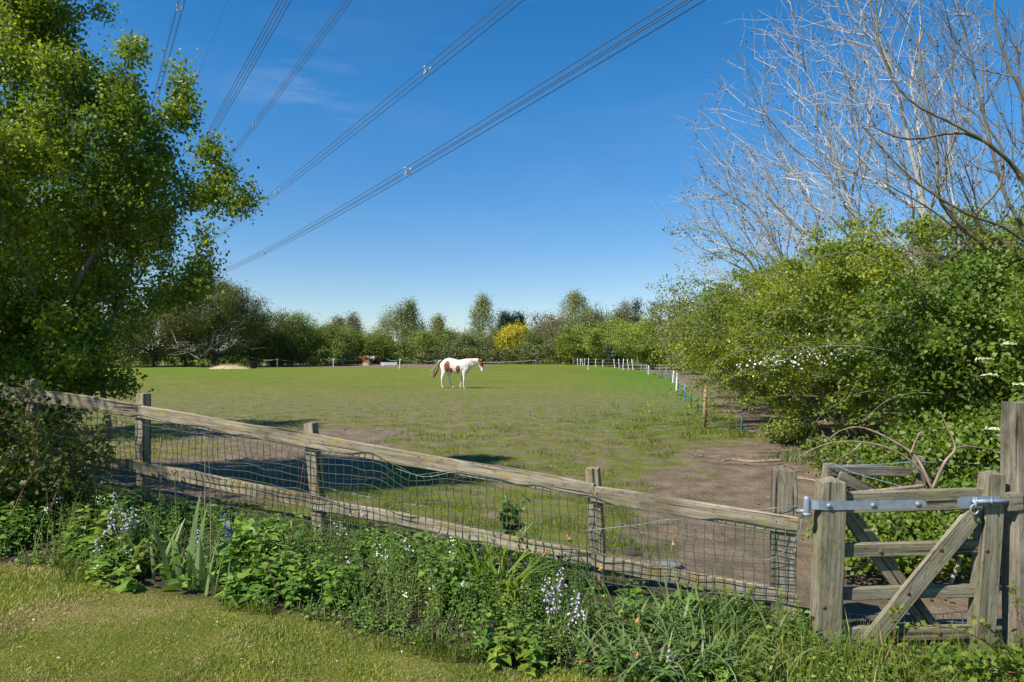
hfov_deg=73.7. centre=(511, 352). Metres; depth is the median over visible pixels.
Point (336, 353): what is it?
bramble hedge
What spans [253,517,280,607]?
dry stalk
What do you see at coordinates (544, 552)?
daffodil flower
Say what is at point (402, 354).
bramble hedge
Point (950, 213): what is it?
bare tree
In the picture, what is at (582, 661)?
daffodil flower
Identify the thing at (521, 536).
daylily clump
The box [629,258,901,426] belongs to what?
hawthorn bush
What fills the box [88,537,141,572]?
bluebell plant
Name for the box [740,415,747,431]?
electric fence post
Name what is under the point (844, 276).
hawthorn bush
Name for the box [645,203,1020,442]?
hawthorn bush
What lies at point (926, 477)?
fallen branch
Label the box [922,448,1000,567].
bramble thicket
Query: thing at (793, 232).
bare tree
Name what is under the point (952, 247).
hawthorn bush
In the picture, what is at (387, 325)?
birch tree
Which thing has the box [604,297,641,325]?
budding tree
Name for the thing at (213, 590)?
iris plant
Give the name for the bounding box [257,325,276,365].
leafy bush
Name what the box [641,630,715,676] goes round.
bluebell plant
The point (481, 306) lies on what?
birch tree
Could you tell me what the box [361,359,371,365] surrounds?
hay pile
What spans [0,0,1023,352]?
sky
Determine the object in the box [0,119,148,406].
hawthorn bush
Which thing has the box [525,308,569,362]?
budding tree
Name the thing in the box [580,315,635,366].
hawthorn bush
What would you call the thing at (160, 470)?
dry stalk
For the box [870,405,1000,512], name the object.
bramble thicket
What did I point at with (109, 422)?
leaning stake
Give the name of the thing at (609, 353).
laurel bush
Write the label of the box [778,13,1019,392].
bare tree
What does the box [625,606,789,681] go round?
daffodil clump
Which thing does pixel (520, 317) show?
conifer tree
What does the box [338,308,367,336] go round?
birch tree
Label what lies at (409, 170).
power line
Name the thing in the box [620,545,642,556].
stone
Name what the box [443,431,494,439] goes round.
grass tuft
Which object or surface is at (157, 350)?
willow tree
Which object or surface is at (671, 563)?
stone
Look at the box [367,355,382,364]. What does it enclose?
horse
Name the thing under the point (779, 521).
wooden fence
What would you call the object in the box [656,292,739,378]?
budding bush
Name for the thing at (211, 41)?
power line
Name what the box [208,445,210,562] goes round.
dry stalk
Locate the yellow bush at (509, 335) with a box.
[489,319,534,362]
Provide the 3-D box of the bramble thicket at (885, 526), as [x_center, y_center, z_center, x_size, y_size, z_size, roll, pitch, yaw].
[3.172,1.496,5.345,1.841,0.771,1.306,0,0,0]
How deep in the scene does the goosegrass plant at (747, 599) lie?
4.03 m
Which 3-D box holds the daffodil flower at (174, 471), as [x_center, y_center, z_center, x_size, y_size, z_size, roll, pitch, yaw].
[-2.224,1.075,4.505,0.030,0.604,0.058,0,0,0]
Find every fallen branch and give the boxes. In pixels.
[722,458,781,462]
[796,412,999,570]
[797,477,925,490]
[949,534,970,583]
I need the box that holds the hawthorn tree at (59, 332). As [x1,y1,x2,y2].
[0,0,268,466]
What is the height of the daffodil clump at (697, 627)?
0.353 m
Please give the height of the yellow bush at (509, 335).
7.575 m
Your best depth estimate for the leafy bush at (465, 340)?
102.24 m
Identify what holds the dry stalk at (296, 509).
on the ground at (404, 387)
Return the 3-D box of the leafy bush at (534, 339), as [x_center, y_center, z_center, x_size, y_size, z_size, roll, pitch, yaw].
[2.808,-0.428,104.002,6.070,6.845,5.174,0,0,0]
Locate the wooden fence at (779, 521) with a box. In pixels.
[2,380,803,629]
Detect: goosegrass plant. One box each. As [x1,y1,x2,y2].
[710,585,784,638]
[732,591,802,644]
[781,625,836,677]
[874,643,922,680]
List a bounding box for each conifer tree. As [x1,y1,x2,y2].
[493,308,513,332]
[508,308,531,327]
[589,308,607,359]
[626,296,644,362]
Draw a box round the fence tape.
[232,356,533,361]
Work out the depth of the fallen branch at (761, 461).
9.99 m
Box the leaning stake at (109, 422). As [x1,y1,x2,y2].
[99,376,114,438]
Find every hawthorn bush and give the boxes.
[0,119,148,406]
[550,323,604,364]
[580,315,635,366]
[603,315,683,369]
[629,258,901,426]
[637,280,865,418]
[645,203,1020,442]
[682,304,752,388]
[689,306,808,400]
[703,182,1023,435]
[754,415,823,444]
[862,212,1023,396]
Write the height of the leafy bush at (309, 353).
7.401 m
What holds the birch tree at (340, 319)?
on the ground at (404, 387)
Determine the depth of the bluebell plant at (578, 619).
3.76 m
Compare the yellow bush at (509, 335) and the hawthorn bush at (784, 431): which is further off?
the yellow bush at (509, 335)
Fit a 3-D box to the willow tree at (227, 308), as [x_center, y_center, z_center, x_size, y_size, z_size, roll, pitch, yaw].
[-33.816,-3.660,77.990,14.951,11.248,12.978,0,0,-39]
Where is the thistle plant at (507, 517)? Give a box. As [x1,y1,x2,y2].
[497,491,530,562]
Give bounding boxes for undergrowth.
[0,466,1023,681]
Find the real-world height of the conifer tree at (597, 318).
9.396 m
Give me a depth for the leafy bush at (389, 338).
102.55 m
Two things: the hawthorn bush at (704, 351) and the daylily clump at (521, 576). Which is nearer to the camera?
the daylily clump at (521, 576)
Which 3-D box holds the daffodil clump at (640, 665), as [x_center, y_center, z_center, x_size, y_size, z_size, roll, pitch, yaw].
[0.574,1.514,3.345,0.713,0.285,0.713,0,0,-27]
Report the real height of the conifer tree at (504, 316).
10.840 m
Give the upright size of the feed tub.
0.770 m
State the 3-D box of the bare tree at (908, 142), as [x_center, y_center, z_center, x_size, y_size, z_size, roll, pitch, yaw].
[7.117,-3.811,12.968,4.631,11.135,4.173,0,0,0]
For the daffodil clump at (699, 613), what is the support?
on the ground at (404, 387)
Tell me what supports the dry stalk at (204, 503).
on the ground at (404, 387)
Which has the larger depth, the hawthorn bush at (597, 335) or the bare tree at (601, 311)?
the bare tree at (601, 311)
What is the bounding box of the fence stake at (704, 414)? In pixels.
[702,387,707,427]
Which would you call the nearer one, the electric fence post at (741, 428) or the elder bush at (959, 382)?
the elder bush at (959, 382)
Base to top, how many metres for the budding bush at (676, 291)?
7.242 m
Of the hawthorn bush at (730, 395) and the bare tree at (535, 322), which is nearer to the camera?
the hawthorn bush at (730, 395)
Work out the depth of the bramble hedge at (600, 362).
95.09 m
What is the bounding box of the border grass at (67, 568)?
[26,548,1023,681]
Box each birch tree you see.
[329,312,349,331]
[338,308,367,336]
[368,298,433,362]
[392,296,422,361]
[427,312,454,361]
[464,289,500,337]
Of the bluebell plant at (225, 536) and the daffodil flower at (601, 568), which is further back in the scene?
the bluebell plant at (225, 536)
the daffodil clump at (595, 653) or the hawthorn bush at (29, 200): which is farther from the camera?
the hawthorn bush at (29, 200)
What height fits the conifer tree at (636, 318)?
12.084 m
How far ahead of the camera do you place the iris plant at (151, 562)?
4.22 m
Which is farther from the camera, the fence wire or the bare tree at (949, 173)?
the fence wire
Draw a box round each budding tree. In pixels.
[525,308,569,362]
[553,287,593,319]
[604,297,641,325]
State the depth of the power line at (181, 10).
71.57 m
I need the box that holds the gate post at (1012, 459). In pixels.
[1000,401,1023,648]
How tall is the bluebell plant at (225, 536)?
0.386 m
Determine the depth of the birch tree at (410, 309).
109.45 m
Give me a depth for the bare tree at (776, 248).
16.46 m
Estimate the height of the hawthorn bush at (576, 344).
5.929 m
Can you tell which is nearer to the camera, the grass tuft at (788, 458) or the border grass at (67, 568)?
the border grass at (67, 568)
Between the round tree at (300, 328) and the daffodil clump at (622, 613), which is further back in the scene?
the round tree at (300, 328)
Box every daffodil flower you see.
[172,470,177,545]
[542,549,597,629]
[566,535,611,633]
[580,656,588,679]
[598,564,609,637]
[635,615,638,647]
[664,539,675,615]
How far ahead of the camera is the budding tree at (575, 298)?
115.39 m
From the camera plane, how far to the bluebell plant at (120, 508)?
4.37 m
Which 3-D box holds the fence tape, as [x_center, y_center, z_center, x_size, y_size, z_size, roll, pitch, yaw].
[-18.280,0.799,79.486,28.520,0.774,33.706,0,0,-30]
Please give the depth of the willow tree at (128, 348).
75.95 m
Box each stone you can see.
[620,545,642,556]
[655,559,682,567]
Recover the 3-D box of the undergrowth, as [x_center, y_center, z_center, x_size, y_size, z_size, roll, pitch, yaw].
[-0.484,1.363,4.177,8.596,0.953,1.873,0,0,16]
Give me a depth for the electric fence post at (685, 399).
23.24 m
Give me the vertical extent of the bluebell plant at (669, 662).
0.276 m
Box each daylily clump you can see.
[418,531,572,622]
[480,517,549,562]
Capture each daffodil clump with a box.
[548,607,676,681]
[550,567,675,645]
[571,626,719,681]
[578,586,711,650]
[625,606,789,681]
[631,565,749,643]
[661,584,785,652]
[699,613,834,681]
[704,592,839,670]
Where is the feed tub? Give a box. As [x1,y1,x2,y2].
[247,361,257,368]
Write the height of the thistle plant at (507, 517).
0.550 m
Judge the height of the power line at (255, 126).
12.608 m
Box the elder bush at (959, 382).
[752,240,1023,487]
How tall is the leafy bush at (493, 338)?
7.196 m
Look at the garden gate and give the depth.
4.07 m
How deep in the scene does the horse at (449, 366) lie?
31.42 m
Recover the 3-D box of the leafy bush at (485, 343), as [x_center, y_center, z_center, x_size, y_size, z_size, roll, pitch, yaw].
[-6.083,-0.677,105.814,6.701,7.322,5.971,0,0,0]
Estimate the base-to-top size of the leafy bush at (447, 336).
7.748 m
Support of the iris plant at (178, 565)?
on the ground at (404, 387)
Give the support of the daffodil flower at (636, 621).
on the ground at (404, 387)
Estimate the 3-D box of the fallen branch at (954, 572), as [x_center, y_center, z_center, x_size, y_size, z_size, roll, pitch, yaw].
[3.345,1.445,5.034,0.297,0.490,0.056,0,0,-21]
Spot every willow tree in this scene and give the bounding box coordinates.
[92,308,152,365]
[105,285,222,366]
[144,275,293,366]
[550,300,611,362]
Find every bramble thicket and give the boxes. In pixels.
[796,429,995,490]
[799,510,972,582]
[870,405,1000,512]
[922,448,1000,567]
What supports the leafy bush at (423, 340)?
on the ground at (404, 387)
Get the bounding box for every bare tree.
[528,314,542,329]
[588,302,608,321]
[641,294,664,322]
[652,126,850,418]
[670,0,907,429]
[694,140,870,287]
[758,0,1023,266]
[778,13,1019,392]
[834,0,1023,302]
[895,1,1023,389]
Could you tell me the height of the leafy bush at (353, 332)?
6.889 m
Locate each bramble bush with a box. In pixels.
[0,374,128,517]
[883,580,1023,681]
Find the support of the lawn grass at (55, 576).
on the ground at (404, 387)
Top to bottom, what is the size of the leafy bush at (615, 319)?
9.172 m
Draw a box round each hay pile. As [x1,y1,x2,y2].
[206,363,251,368]
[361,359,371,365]
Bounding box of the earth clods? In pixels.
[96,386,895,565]
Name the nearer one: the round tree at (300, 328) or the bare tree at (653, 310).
the round tree at (300, 328)
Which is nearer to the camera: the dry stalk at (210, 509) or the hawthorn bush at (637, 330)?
the dry stalk at (210, 509)
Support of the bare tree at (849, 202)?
on the ground at (404, 387)
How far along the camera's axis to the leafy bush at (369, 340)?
96.47 m
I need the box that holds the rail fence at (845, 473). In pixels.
[822,455,999,540]
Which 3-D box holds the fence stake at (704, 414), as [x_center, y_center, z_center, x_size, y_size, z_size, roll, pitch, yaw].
[4.237,1.252,14.990,0.133,0.999,0.088,0,0,0]
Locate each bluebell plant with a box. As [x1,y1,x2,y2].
[87,492,148,561]
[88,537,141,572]
[101,510,144,554]
[167,526,222,562]
[202,514,242,570]
[526,567,600,640]
[550,590,600,642]
[634,637,707,681]
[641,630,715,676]
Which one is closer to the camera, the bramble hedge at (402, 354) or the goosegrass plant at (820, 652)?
the goosegrass plant at (820, 652)
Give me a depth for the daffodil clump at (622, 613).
3.90 m
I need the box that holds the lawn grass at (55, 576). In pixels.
[0,560,626,681]
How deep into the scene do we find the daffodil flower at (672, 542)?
3.94 m
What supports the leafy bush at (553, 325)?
on the ground at (404, 387)
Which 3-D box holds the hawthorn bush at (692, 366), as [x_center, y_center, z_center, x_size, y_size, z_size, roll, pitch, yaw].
[6.739,-0.200,18.846,6.355,3.937,5.886,0,0,20]
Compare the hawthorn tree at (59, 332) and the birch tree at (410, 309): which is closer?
the hawthorn tree at (59, 332)
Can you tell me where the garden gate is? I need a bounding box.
[795,470,1008,653]
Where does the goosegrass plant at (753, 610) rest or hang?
on the ground at (404, 387)
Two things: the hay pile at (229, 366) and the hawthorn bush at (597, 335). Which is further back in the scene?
the hawthorn bush at (597, 335)
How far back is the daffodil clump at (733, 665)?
3.46 m
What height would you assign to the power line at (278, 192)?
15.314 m
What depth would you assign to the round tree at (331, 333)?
87.23 m
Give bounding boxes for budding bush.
[643,283,722,373]
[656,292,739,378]
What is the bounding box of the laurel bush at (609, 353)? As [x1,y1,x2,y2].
[603,339,631,367]
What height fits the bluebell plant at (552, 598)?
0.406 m
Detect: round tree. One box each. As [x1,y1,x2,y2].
[220,307,284,365]
[263,309,326,365]
[309,317,360,365]
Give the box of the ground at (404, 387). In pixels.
[0,353,1017,681]
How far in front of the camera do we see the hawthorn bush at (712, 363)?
30.12 m
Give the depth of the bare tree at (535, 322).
124.15 m
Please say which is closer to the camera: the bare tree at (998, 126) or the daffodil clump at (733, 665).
the daffodil clump at (733, 665)
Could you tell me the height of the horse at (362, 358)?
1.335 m
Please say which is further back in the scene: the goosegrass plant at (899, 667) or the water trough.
the water trough
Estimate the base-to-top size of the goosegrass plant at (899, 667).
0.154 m
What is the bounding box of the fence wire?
[589,359,701,404]
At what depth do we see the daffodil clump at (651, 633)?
3.87 m
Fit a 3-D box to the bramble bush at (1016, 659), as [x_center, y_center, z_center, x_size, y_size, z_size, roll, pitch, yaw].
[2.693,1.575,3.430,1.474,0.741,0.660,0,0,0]
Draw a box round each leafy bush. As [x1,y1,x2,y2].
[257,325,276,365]
[295,324,324,364]
[341,321,363,363]
[350,326,390,363]
[367,327,397,363]
[406,326,445,361]
[432,322,463,357]
[447,329,482,358]
[454,325,492,353]
[483,326,506,362]
[514,327,546,363]
[537,313,576,362]
[602,309,627,328]
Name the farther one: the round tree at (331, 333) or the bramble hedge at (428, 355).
the bramble hedge at (428, 355)
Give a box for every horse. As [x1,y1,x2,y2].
[356,355,368,364]
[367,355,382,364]
[429,358,483,388]
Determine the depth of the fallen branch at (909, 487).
5.32 m
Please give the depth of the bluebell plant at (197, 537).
4.46 m
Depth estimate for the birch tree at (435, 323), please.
115.25 m
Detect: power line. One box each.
[109,0,185,252]
[141,0,523,278]
[142,0,704,284]
[172,0,291,204]
[173,1,227,134]
[174,0,351,223]
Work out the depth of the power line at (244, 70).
53.52 m
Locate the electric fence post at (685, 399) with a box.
[684,383,688,400]
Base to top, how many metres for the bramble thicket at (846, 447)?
0.918 m
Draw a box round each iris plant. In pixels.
[132,518,188,581]
[141,491,234,585]
[188,528,231,595]
[207,554,231,599]
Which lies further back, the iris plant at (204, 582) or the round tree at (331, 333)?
the round tree at (331, 333)
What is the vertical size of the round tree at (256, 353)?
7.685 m
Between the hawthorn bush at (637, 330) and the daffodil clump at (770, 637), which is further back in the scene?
the hawthorn bush at (637, 330)
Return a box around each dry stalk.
[158,437,160,509]
[203,435,204,541]
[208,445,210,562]
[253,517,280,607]
[289,464,303,550]
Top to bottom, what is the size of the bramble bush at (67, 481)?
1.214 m
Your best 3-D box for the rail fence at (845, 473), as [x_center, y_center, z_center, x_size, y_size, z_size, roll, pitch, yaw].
[3.676,1.393,5.925,1.766,0.929,0.700,0,0,-3]
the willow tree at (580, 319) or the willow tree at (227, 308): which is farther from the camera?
the willow tree at (580, 319)
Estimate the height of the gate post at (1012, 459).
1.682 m
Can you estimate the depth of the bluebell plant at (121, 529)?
4.43 m
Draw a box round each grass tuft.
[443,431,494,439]
[762,448,807,464]
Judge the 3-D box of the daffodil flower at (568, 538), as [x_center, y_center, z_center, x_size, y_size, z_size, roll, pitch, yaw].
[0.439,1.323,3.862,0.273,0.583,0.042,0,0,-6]
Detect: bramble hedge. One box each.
[107,338,352,365]
[351,341,419,363]
[411,342,573,363]
[570,340,678,364]
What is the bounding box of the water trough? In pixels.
[380,362,397,365]
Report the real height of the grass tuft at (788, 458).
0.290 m

